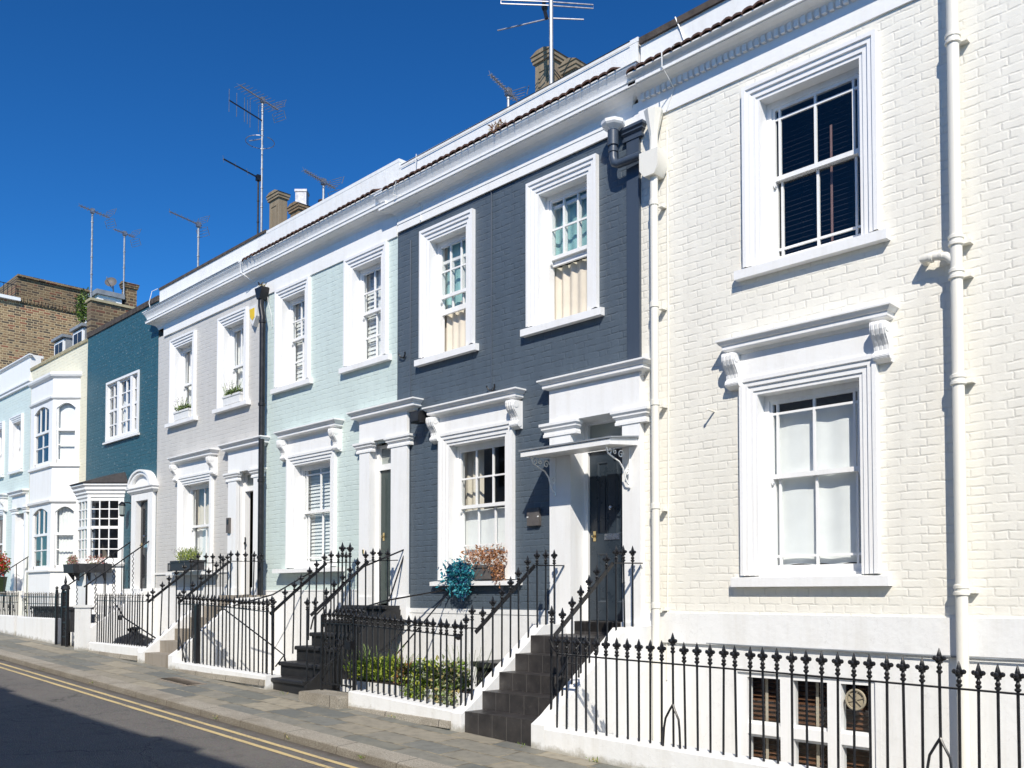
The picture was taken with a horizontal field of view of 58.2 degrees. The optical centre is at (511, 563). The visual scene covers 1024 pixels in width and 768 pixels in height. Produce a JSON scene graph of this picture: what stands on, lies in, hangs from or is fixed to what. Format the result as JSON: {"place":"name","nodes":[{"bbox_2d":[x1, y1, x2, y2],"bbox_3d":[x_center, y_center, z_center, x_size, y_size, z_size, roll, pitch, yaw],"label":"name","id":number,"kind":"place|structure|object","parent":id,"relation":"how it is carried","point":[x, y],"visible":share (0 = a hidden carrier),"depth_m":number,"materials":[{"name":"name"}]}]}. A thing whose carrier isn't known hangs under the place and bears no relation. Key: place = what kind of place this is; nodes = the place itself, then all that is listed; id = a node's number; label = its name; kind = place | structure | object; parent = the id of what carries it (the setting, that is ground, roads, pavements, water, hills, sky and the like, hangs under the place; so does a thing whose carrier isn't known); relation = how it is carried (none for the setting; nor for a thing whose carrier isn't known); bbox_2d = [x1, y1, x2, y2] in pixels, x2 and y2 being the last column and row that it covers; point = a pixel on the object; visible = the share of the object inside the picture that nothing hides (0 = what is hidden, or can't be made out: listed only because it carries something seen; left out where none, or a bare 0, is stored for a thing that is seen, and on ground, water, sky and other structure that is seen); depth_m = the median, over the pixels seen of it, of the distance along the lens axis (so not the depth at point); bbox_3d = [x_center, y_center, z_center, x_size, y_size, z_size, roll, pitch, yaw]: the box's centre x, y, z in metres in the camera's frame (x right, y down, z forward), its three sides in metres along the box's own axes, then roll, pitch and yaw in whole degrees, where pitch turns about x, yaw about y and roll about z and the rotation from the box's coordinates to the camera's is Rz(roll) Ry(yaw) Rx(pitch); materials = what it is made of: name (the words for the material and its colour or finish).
{"place":"outdoors","nodes":[
{"label":"outdoors","id":0,"kind":"place"},
{"bbox_2d":[61,576,69,646],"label":"iron gate pier","id":1,"kind":"structure","parent":0,"point":[65,618],"depth_m":17.57,"materials":[{"name":"black metal"}]},
{"bbox_2d":[0,659,381,767],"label":"road","id":2,"kind":"structure","parent":0,"point":[43,724],"depth_m":9.30,"materials":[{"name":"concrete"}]},
{"bbox_2d":[0,667,332,767],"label":"yellow line","id":3,"kind":"object","parent":2,"relation":"on","point":[269,749],"visible":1,"depth_m":10.04,"materials":[{"name":"yellow paint"}]},
{"bbox_2d":[0,663,357,767],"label":"yellow line","id":4,"kind":"object","parent":2,"relation":"on","point":[295,750],"visible":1,"depth_m":10.14,"materials":[{"name":"yellow paint"}]},
{"bbox_2d":[0,649,455,767],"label":"kerb","id":5,"kind":"structure","parent":2,"relation":"on","point":[373,755],"depth_m":10.14,"materials":[{"name":"stone"}]},
{"bbox_2d":[0,632,622,767],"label":"pavement","id":6,"kind":"structure","parent":0,"point":[448,747],"depth_m":10.17,"materials":[{"name":"stone"}]},
{"bbox_2d":[55,586,58,644],"bbox_3d":[-8.867,1.016,17.894,0.052,1.163,0.060,2,-3,-45],"label":"iron post","id":7,"kind":"object","parent":6,"relation":"on","point":[56,614],"visible":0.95,"depth_m":17.88,"materials":[{"name":"black metal"}]},
{"bbox_2d":[73,605,91,650],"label":"gate pillar","id":8,"kind":"structure","parent":6,"relation":"on","point":[82,628],"depth_m":16.88,"materials":[{"name":"white paint"}]},
{"bbox_2d":[158,677,206,685],"bbox_3d":[-4.659,1.667,12.953,0.300,0.080,0.950,2,-3,-45],"label":"access cover","id":9,"kind":"object","parent":6,"relation":"on","point":[181,681],"visible":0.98,"depth_m":12.91,"materials":[{"name":"grey metal"}]},
{"bbox_2d":[43,669,597,761],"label":"weeds","id":10,"kind":"object","parent":6,"relation":"on","point":[596,760],"visible":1,"depth_m":8.46,"materials":[{"name":"green plant"}]},
{"bbox_2d":[298,689,347,708],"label":"stone block","id":11,"kind":"structure","parent":6,"relation":"on","point":[334,699],"depth_m":11.01,"materials":[{"name":"stone"}]},
{"bbox_2d":[271,605,403,694],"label":"front steps","id":12,"kind":"structure","parent":6,"relation":"on","point":[292,679],"depth_m":12.44,"materials":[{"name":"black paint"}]},
{"bbox_2d":[265,542,353,672],"bbox_3d":[-2.848,0.669,13.050,1.494,2.007,0.123,2,-3,-45],"label":"iron railing","id":13,"kind":"object","parent":12,"relation":"attached to","point":[342,548],"visible":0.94,"depth_m":13.03,"materials":[{"name":"black metal"}]},
{"bbox_2d":[304,549,448,680],"bbox_3d":[-1.759,0.698,12.000,1.580,1.881,1.092,2,-3,-45],"label":"iron railing","id":14,"kind":"object","parent":12,"relation":"attached to","point":[325,602],"visible":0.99,"depth_m":12.29,"materials":[{"name":"black metal"}]},
{"bbox_2d":[0,0,707,305],"label":"sky","id":15,"kind":"structure","parent":0,"point":[106,105],"materials":[{"name":"blue"}]},
{"label":"lightwell floor","id":16,"kind":"structure","parent":0,"visible":0},
{"bbox_2d":[0,614,20,634],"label":"garden wall","id":17,"kind":"structure","parent":16,"relation":"on","point":[8,624],"depth_m":20.00,"materials":[{"name":"white paint"}]},
{"bbox_2d":[0,591,18,615],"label":"iron railing","id":18,"kind":"object","parent":17,"relation":"on","point":[11,602],"visible":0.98,"depth_m":20.37,"materials":[{"name":"black metal"}]},
{"bbox_2d":[0,353,43,597],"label":"terraced house","id":19,"kind":"structure","parent":16,"relation":"on","point":[15,401],"depth_m":25.24,"materials":[{"name":"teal paint"}]},
{"bbox_2d":[0,421,4,477],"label":"window","id":20,"kind":"structure","parent":19,"relation":"in","point":[2,424],"depth_m":26.11,"materials":[{"name":"white glass"}]},
{"bbox_2d":[0,493,7,557],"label":"window","id":21,"kind":"structure","parent":19,"relation":"in","point":[3,497],"depth_m":25.82,"materials":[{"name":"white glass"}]},
{"bbox_2d":[0,591,27,615],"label":"front steps","id":22,"kind":"structure","parent":19,"relation":"attached to","point":[20,604],"depth_m":24.32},
{"bbox_2d":[0,551,11,593],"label":"flower tub","id":23,"kind":"object","parent":22,"relation":"on","point":[4,564],"visible":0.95,"depth_m":24.30,"materials":[{"name":"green plant"}]},
{"bbox_2d":[7,413,23,474],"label":"window","id":24,"kind":"structure","parent":19,"relation":"in","point":[16,423],"depth_m":25.58,"materials":[{"name":"white glass"}]},
{"bbox_2d":[16,616,60,643],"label":"garden wall","id":25,"kind":"structure","parent":16,"relation":"on","point":[38,628],"depth_m":18.61,"materials":[{"name":"white paint"}]},
{"bbox_2d":[24,592,61,617],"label":"iron railing","id":26,"kind":"object","parent":25,"relation":"on","point":[39,603],"visible":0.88,"depth_m":18.89,"materials":[{"name":"black metal"}]},
{"bbox_2d":[26,281,139,616],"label":"terraced house","id":27,"kind":"structure","parent":16,"relation":"on","point":[57,384],"depth_m":22.08,"materials":[{"name":"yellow paint"}]},
{"bbox_2d":[0,556,28,603],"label":"iron railing","id":28,"kind":"object","parent":27,"relation":"attached to","point":[16,575],"visible":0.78,"depth_m":24.11,"materials":[{"name":"black metal"}]},
{"bbox_2d":[26,371,81,616],"bbox_3d":[-11.385,-1.321,22.627,0.597,6.540,2.726,2,-3,-45],"label":"bay window","id":29,"kind":"structure","parent":27,"relation":"in","point":[55,393],"depth_m":22.04,"materials":[{"name":"white paint"}]},
{"bbox_2d":[72,287,89,323],"bbox_3d":[-10.945,-6.598,23.614,0.580,1.041,0.662,2,-3,-45],"label":"roof bush","id":30,"kind":"object","parent":27,"relation":"on","point":[80,312],"visible":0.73,"depth_m":23.50,"materials":[{"name":"green plant"}]},
{"bbox_2d":[105,277,116,291],"bbox_3d":[-10.352,-7.223,23.741,0.276,0.457,0.321,1,-2,-31],"label":"satellite dish","id":31,"kind":"object","parent":27,"relation":"on","point":[111,281],"visible":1,"depth_m":23.85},
{"bbox_2d":[113,227,140,294],"bbox_3d":[-10.093,-7.880,23.994,0.350,1.942,0.698,-1,-2,29],"label":"roof aerial","id":32,"kind":"object","parent":27,"relation":"on","point":[124,233],"visible":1,"depth_m":23.95,"materials":[{"name":"metal"}]},
{"bbox_2d":[69,295,159,638],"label":"terraced house","id":33,"kind":"structure","parent":16,"relation":"on","point":[122,410],"depth_m":19.97,"materials":[{"name":"teal paint"}]},
{"bbox_2d":[63,554,79,580],"bbox_3d":[-9.615,0.076,20.098,0.242,0.580,0.600,2,-3,-45],"label":"window box","id":34,"kind":"object","parent":33,"relation":"attached to","point":[72,569],"visible":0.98,"depth_m":20.02,"materials":[{"name":"metal"}]},
{"bbox_2d":[79,554,111,580],"bbox_3d":[-8.941,0.064,19.732,0.636,0.580,0.222,0,-2,0],"label":"window box","id":35,"kind":"object","parent":33,"relation":"attached to","point":[84,568],"visible":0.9,"depth_m":19.66,"materials":[{"name":"metal"}]},
{"bbox_2d":[79,204,116,296],"bbox_3d":[-9.983,-7.170,22.024,0.350,2.992,0.878,-1,-2,29],"label":"roof aerial","id":36,"kind":"object","parent":33,"relation":"attached to","point":[92,211],"visible":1,"depth_m":21.94,"materials":[{"name":"metal"}]},
{"bbox_2d":[69,472,127,613],"bbox_3d":[-9.290,-0.016,20.337,0.742,3.980,2.184,2,-3,-45],"label":"bay window","id":37,"kind":"structure","parent":33,"relation":"in","point":[111,487],"depth_m":19.97,"materials":[{"name":"white glass"}]},
{"bbox_2d":[69,589,154,646],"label":"front steps","id":38,"kind":"structure","parent":33,"relation":"attached to","point":[93,632],"depth_m":18.47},
{"bbox_2d":[32,606,93,645],"bbox_3d":[-9.323,1.356,19.007,0.470,0.950,2.280,2,-3,-45],"label":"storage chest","id":39,"kind":"object","parent":38,"relation":"on","point":[71,618],"visible":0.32,"depth_m":18.15,"materials":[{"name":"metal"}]},
{"bbox_2d":[68,541,130,608],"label":"iron railing","id":40,"kind":"object","parent":38,"relation":"on","point":[104,573],"visible":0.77,"depth_m":19.18,"materials":[{"name":"black metal"}]},
{"bbox_2d":[83,541,148,622],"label":"iron railing","id":41,"kind":"object","parent":38,"relation":"on","point":[86,592],"visible":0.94,"depth_m":18.31,"materials":[{"name":"black metal"}]},
{"bbox_2d":[102,369,139,444],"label":"window","id":42,"kind":"structure","parent":33,"relation":"in","point":[127,409],"depth_m":20.31,"materials":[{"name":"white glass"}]},
{"bbox_2d":[119,502,130,516],"bbox_3d":[-8.241,-1.171,19.579,0.302,0.320,0.155,0,-2,14],"label":"wall lantern","id":43,"kind":"object","parent":33,"relation":"attached to","point":[122,505],"depth_m":19.55,"materials":[{"name":"white glass"}]},
{"bbox_2d":[140,502,147,588],"bbox_3d":[-7.638,-0.395,19.169,0.115,1.820,0.580,2,-3,-45],"label":"door","id":44,"kind":"structure","parent":33,"relation":"in","point":[144,505],"depth_m":19.27,"materials":[{"name":"black paint"}]},
{"bbox_2d":[169,209,209,266],"bbox_3d":[-6.955,-6.528,19.663,0.350,2.152,0.928,-1,-2,29],"label":"roof aerial","id":45,"kind":"object","parent":33,"relation":"attached to","point":[198,225],"visible":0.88,"depth_m":19.92,"materials":[{"name":"metal"}]},
{"bbox_2d":[88,642,145,661],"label":"garden wall","id":46,"kind":"structure","parent":16,"relation":"on","point":[125,651],"depth_m":15.77,"materials":[{"name":"stone"}]},
{"bbox_2d":[95,593,155,646],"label":"iron railing","id":47,"kind":"object","parent":46,"relation":"on","point":[120,616],"visible":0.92,"depth_m":16.00,"materials":[{"name":"black metal"}]},
{"bbox_2d":[113,627,153,645],"bbox_3d":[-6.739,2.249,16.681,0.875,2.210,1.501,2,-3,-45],"label":"refuse sack","id":48,"kind":"object","parent":16,"relation":"on","point":[144,640],"visible":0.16,"depth_m":16.65,"materials":[{"name":"black plastic"}]},
{"bbox_2d":[137,595,270,672],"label":"front steps","id":49,"kind":"structure","parent":16,"relation":"on","point":[161,651],"depth_m":15.05,"materials":[{"name":"concrete"}]},
{"bbox_2d":[145,553,229,647],"bbox_3d":[-5.507,0.642,15.697,1.521,1.698,0.116,2,-3,-45],"label":"iron railing","id":50,"kind":"object","parent":49,"relation":"on","point":[176,572],"visible":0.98,"depth_m":15.53,"materials":[{"name":"black metal"}]},
{"bbox_2d":[177,550,264,650],"bbox_3d":[-4.695,0.615,14.883,1.509,1.698,0.102,2,-3,-45],"label":"iron railing","id":51,"kind":"object","parent":49,"relation":"on","point":[223,559],"visible":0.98,"depth_m":14.90,"materials":[{"name":"black metal"}]},
{"bbox_2d":[172,661,280,689],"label":"garden wall","id":52,"kind":"structure","parent":16,"relation":"on","point":[256,679],"depth_m":12.95,"materials":[{"name":"stone"}]},
{"bbox_2d":[176,572,311,674],"bbox_3d":[-3.675,0.836,13.871,1.633,1.554,2.899,2,-3,-45],"label":"iron railing","id":53,"kind":"object","parent":52,"relation":"on","point":[196,637],"visible":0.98,"depth_m":13.35,"materials":[{"name":"black metal"}]},
{"bbox_2d":[142,189,321,638],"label":"terraced house","id":54,"kind":"structure","parent":16,"relation":"on","point":[211,470],"depth_m":17.19,"materials":[{"name":"grey paint"}]},
{"bbox_2d":[164,330,197,427],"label":"window","id":55,"kind":"structure","parent":54,"relation":"in","point":[182,364],"depth_m":18.31,"materials":[{"name":"white glass"}]},
{"bbox_2d":[173,397,190,420],"bbox_3d":[-6.451,-3.065,18.055,0.251,0.464,0.746,2,-3,-45],"label":"sill planter","id":56,"kind":"object","parent":54,"relation":"on","point":[182,412],"visible":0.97,"depth_m":17.95,"materials":[{"name":"white plastic"}]},
{"bbox_2d":[167,546,204,571],"bbox_3d":[-6.137,-0.111,17.278,0.369,0.487,1.353,2,-3,-45],"label":"window box","id":57,"kind":"object","parent":54,"relation":"on","point":[184,557],"visible":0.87,"depth_m":17.13,"materials":[{"name":"metal"}]},
{"bbox_2d":[166,448,218,575],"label":"window","id":58,"kind":"structure","parent":54,"relation":"in","point":[193,471],"depth_m":17.86,"materials":[{"name":"white glass"}]},
{"bbox_2d":[226,518,230,532],"bbox_3d":[-5.071,-0.691,16.436,0.043,0.270,0.110,2,-3,-45],"label":"entry phone","id":59,"kind":"object","parent":54,"relation":"attached to","point":[228,525],"visible":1,"depth_m":16.41,"materials":[{"name":"black plastic"}]},
{"bbox_2d":[212,306,250,414],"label":"window","id":60,"kind":"structure","parent":54,"relation":"in","point":[232,345],"depth_m":16.87,"materials":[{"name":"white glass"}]},
{"bbox_2d":[221,379,242,405],"bbox_3d":[-5.037,-3.117,16.623,0.256,0.474,0.779,2,-3,-45],"label":"sill planter","id":61,"kind":"object","parent":54,"relation":"on","point":[233,395],"visible":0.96,"depth_m":16.52,"materials":[{"name":"white plastic"}]},
{"bbox_2d":[223,158,260,233],"bbox_3d":[-5.230,-6.611,17.742,0.097,2.191,0.955,-1,-2,31],"label":"roof aerial","id":62,"kind":"object","parent":54,"relation":"attached to","point":[258,178],"visible":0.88,"depth_m":18.10,"materials":[{"name":"black paint"}]},
{"bbox_2d":[249,304,259,326],"bbox_3d":[-4.474,-4.312,15.999,0.095,0.360,0.280,2,-3,-45],"label":"alarm box","id":63,"kind":"object","parent":54,"relation":"attached to","point":[254,317],"visible":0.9,"depth_m":15.95,"materials":[{"name":"white plastic"}]},
{"bbox_2d":[229,83,285,231],"bbox_3d":[-5.500,-8.545,19.626,0.607,3.382,1.510,-1,-2,37],"label":"roof aerial","id":64,"kind":"object","parent":54,"relation":"attached to","point":[262,100],"visible":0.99,"depth_m":19.75,"materials":[{"name":"metal"}]},
{"bbox_2d":[303,168,343,199],"bbox_3d":[-3.595,-6.341,17.290,0.350,2.222,0.928,-1,-2,29],"label":"roof aerial","id":65,"kind":"object","parent":54,"relation":"attached to","point":[323,181],"visible":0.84,"depth_m":17.36,"materials":[{"name":"metal"}]},
{"bbox_2d":[240,158,423,690],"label":"terraced house","id":66,"kind":"structure","parent":16,"relation":"on","point":[336,455],"depth_m":14.22,"materials":[{"name":"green paint"}]},
{"bbox_2d":[270,276,312,394],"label":"window","id":67,"kind":"structure","parent":66,"relation":"in","point":[292,323],"depth_m":15.43,"materials":[{"name":"white glass"}]},
{"bbox_2d":[272,418,344,572],"bbox_3d":[-3.139,-1.042,14.700,0.510,2.358,1.850,2,-3,-45],"label":"window","id":68,"kind":"structure","parent":66,"relation":"in","point":[309,451],"depth_m":14.94,"materials":[{"name":"white glass"}]},
{"bbox_2d":[338,241,391,374],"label":"window","id":69,"kind":"structure","parent":66,"relation":"in","point":[365,298],"depth_m":13.97,"materials":[{"name":"white glass"}]},
{"bbox_2d":[381,470,390,602],"bbox_3d":[-1.791,-0.402,13.374,0.115,1.950,0.420,2,-3,-45],"label":"door","id":70,"kind":"structure","parent":66,"relation":"in","point":[385,475],"depth_m":13.45,"materials":[{"name":"grey paint"}]},
{"bbox_2d":[348,689,456,729],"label":"garden wall","id":71,"kind":"structure","parent":16,"relation":"on","point":[417,711],"depth_m":10.14,"materials":[{"name":"paint"}]},
{"bbox_2d":[352,611,477,708],"bbox_3d":[-1.151,1.066,10.253,0.118,1.068,2.150,2,-3,-45],"label":"iron railing","id":72,"kind":"object","parent":71,"relation":"on","point":[427,622],"visible":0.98,"depth_m":10.17,"materials":[{"name":"black metal"}]},
{"bbox_2d":[320,605,364,690],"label":"iron gate","id":73,"kind":"structure","parent":72,"relation":"attached to","point":[344,614],"depth_m":11.23,"materials":[{"name":"black metal"}]},
{"bbox_2d":[343,677,474,706],"bbox_3d":[-1.174,2.311,11.067,0.300,1.715,2.600,2,-3,-45],"label":"planter bed","id":74,"kind":"object","parent":16,"relation":"on","point":[346,689],"visible":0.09,"depth_m":11.20,"materials":[{"name":"soil"}]},
{"bbox_2d":[343,644,429,681],"bbox_3d":[-1.611,1.264,11.502,0.520,0.565,1.776,2,-3,-45],"label":"rosemary shrub","id":75,"kind":"object","parent":74,"relation":"in","point":[375,667],"visible":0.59,"depth_m":11.45,"materials":[{"name":"green plant"}]},
{"bbox_2d":[391,652,418,684],"bbox_3d":[-1.287,1.310,11.164,0.338,0.519,0.417,1,-2,-35],"label":"shrub","id":76,"kind":"object","parent":74,"relation":"in","point":[398,671],"visible":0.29,"depth_m":11.11,"materials":[{"name":"green plant"}]},
{"bbox_2d":[398,656,449,699],"bbox_3d":[-0.994,1.361,10.869,0.471,0.566,0.774,2,-3,-45],"label":"leafy shrub","id":77,"kind":"object","parent":74,"relation":"in","point":[411,673],"visible":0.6,"depth_m":10.80,"materials":[{"name":"green plant"}]},
{"bbox_2d":[422,646,491,705],"bbox_3d":[-0.618,1.295,10.481,0.463,0.730,1.068,2,-3,-45],"label":"silver shrub","id":78,"kind":"object","parent":74,"relation":"in","point":[450,680],"visible":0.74,"depth_m":10.45,"materials":[{"name":"green plant"}]},
{"bbox_2d":[473,659,500,686],"bbox_3d":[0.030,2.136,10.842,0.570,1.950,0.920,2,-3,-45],"label":"storage box","id":79,"kind":"object","parent":16,"relation":"on","point":[488,671],"visible":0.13,"depth_m":10.93,"materials":[{"name":"black plastic"}]},
{"bbox_2d":[374,37,650,688],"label":"terraced house","id":80,"kind":"structure","parent":16,"relation":"on","point":[524,366],"depth_m":11.26,"materials":[{"name":"grey paint"}]},
{"bbox_2d":[410,410,432,424],"bbox_3d":[-1.203,-2.001,12.524,0.256,0.170,0.310,2,-3,-45],"label":"security light","id":81,"kind":"object","parent":80,"relation":"attached to","point":[418,417],"visible":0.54,"depth_m":12.46,"materials":[{"name":"black plastic"}]},
{"bbox_2d":[414,208,478,366],"bbox_3d":[-0.788,-3.687,12.463,0.372,1.877,1.250,2,-3,-45],"label":"window","id":82,"kind":"structure","parent":80,"relation":"in","point":[446,247],"depth_m":12.65,"materials":[{"name":"white glass"}]},
{"bbox_2d":[435,543,507,600],"bbox_3d":[-0.484,0.113,11.762,1.240,0.741,0.331,-1,-2,36],"label":"flower planter","id":83,"kind":"object","parent":80,"relation":"attached to","point":[459,574],"visible":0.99,"depth_m":11.75,"materials":[{"name":"plant"}]},
{"bbox_2d":[422,387,525,585],"bbox_3d":[-0.401,-0.939,11.939,0.534,2.438,1.794,2,-3,-45],"label":"window","id":84,"kind":"structure","parent":80,"relation":"in","point":[462,429],"depth_m":12.11,"materials":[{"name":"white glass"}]},
{"bbox_2d":[488,118,505,133],"bbox_3d":[-0.173,-5.429,11.440,0.322,0.222,0.240,0,-2,14],"label":"weed","id":85,"kind":"object","parent":80,"relation":"on","point":[500,122],"visible":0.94,"depth_m":11.43,"materials":[{"name":"beige plant"}]},
{"bbox_2d":[488,72,528,106],"bbox_3d":[-0.101,-6.335,13.714,0.350,1.972,0.878,-1,-2,29],"label":"roof aerial","id":86,"kind":"object","parent":80,"relation":"attached to","point":[508,92],"visible":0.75,"depth_m":13.80,"materials":[{"name":"metal"}]},
{"bbox_2d":[527,507,540,525],"bbox_3d":[0.265,-0.570,11.108,0.046,0.215,0.200,2,-3,-45],"label":"wall box","id":87,"kind":"object","parent":80,"relation":"attached to","point":[533,516],"visible":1,"depth_m":11.07,"materials":[{"name":"grey plastic"}]},
{"bbox_2d":[497,0,592,83],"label":"roof aerial","id":88,"kind":"object","parent":80,"relation":"on","point":[544,5],"visible":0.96,"depth_m":13.21,"materials":[{"name":"metal"}]},
{"bbox_2d":[520,153,604,337],"bbox_3d":[0.679,-3.737,10.979,0.371,1.877,1.275,2,-3,-45],"label":"window","id":89,"kind":"structure","parent":80,"relation":"in","point":[562,205],"depth_m":11.13,"materials":[{"name":"white glass"}]},
{"bbox_2d":[590,449,622,620],"bbox_3d":[1.139,-0.329,10.516,0.115,1.955,0.670,2,-3,-45],"label":"door","id":90,"kind":"structure","parent":80,"relation":"in","point":[605,472],"depth_m":10.60,"materials":[{"name":"black paint"}]},
{"bbox_2d":[451,622,652,749],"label":"front steps","id":91,"kind":"structure","parent":16,"relation":"on","point":[510,702],"depth_m":9.41,"materials":[{"name":"white paint"}]},
{"bbox_2d":[468,549,563,699],"bbox_3d":[0.071,0.657,10.120,1.475,1.678,0.110,2,-3,-45],"label":"iron railing","id":92,"kind":"object","parent":91,"relation":"on","point":[492,602],"visible":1,"depth_m":10.03,"materials":[{"name":"black metal"}]},
{"bbox_2d":[548,545,642,709],"bbox_3d":[0.912,0.629,9.277,1.464,1.678,0.221,2,-3,-45],"label":"iron railing","id":93,"kind":"object","parent":91,"relation":"on","point":[588,581],"visible":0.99,"depth_m":9.22,"materials":[{"name":"black metal"}]},
{"bbox_2d":[544,726,818,767],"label":"garden wall","id":94,"kind":"structure","parent":16,"relation":"on","point":[620,751],"depth_m":7.84,"materials":[{"name":"white paint"}]},
{"bbox_2d":[548,633,1023,767],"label":"iron railing","id":95,"kind":"object","parent":94,"relation":"on","point":[939,659],"visible":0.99,"depth_m":6.93,"materials":[{"name":"black metal"}]},
{"bbox_2d":[625,0,1023,767],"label":"terraced house","id":96,"kind":"structure","parent":16,"relation":"on","point":[833,260],"depth_m":8.53,"materials":[{"name":"beige paint"}]},
{"bbox_2d":[715,301,898,586],"bbox_3d":[2.812,-1.027,8.662,0.499,2.478,1.754,2,-3,-45],"label":"window","id":97,"kind":"structure","parent":96,"relation":"in","point":[821,442],"depth_m":8.73,"materials":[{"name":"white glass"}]},
{"bbox_2d":[732,666,881,767],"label":"window","id":98,"kind":"structure","parent":96,"relation":"in","point":[742,677],"depth_m":8.68,"materials":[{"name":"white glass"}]},
{"bbox_2d":[734,29,890,281],"bbox_3d":[2.885,-3.790,8.762,0.405,1.917,1.530,2,-3,-45],"label":"window","id":99,"kind":"structure","parent":96,"relation":"in","point":[852,60],"depth_m":8.79,"materials":[{"name":"white glass"}]},
{"label":"ground","id":100,"kind":"structure","parent":0,"visible":0},
{"bbox_2d":[0,274,89,369],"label":"brick building","id":101,"kind":"structure","parent":100,"relation":"on","point":[37,315],"depth_m":29.00,"materials":[{"name":"brown brick"}]}
]}

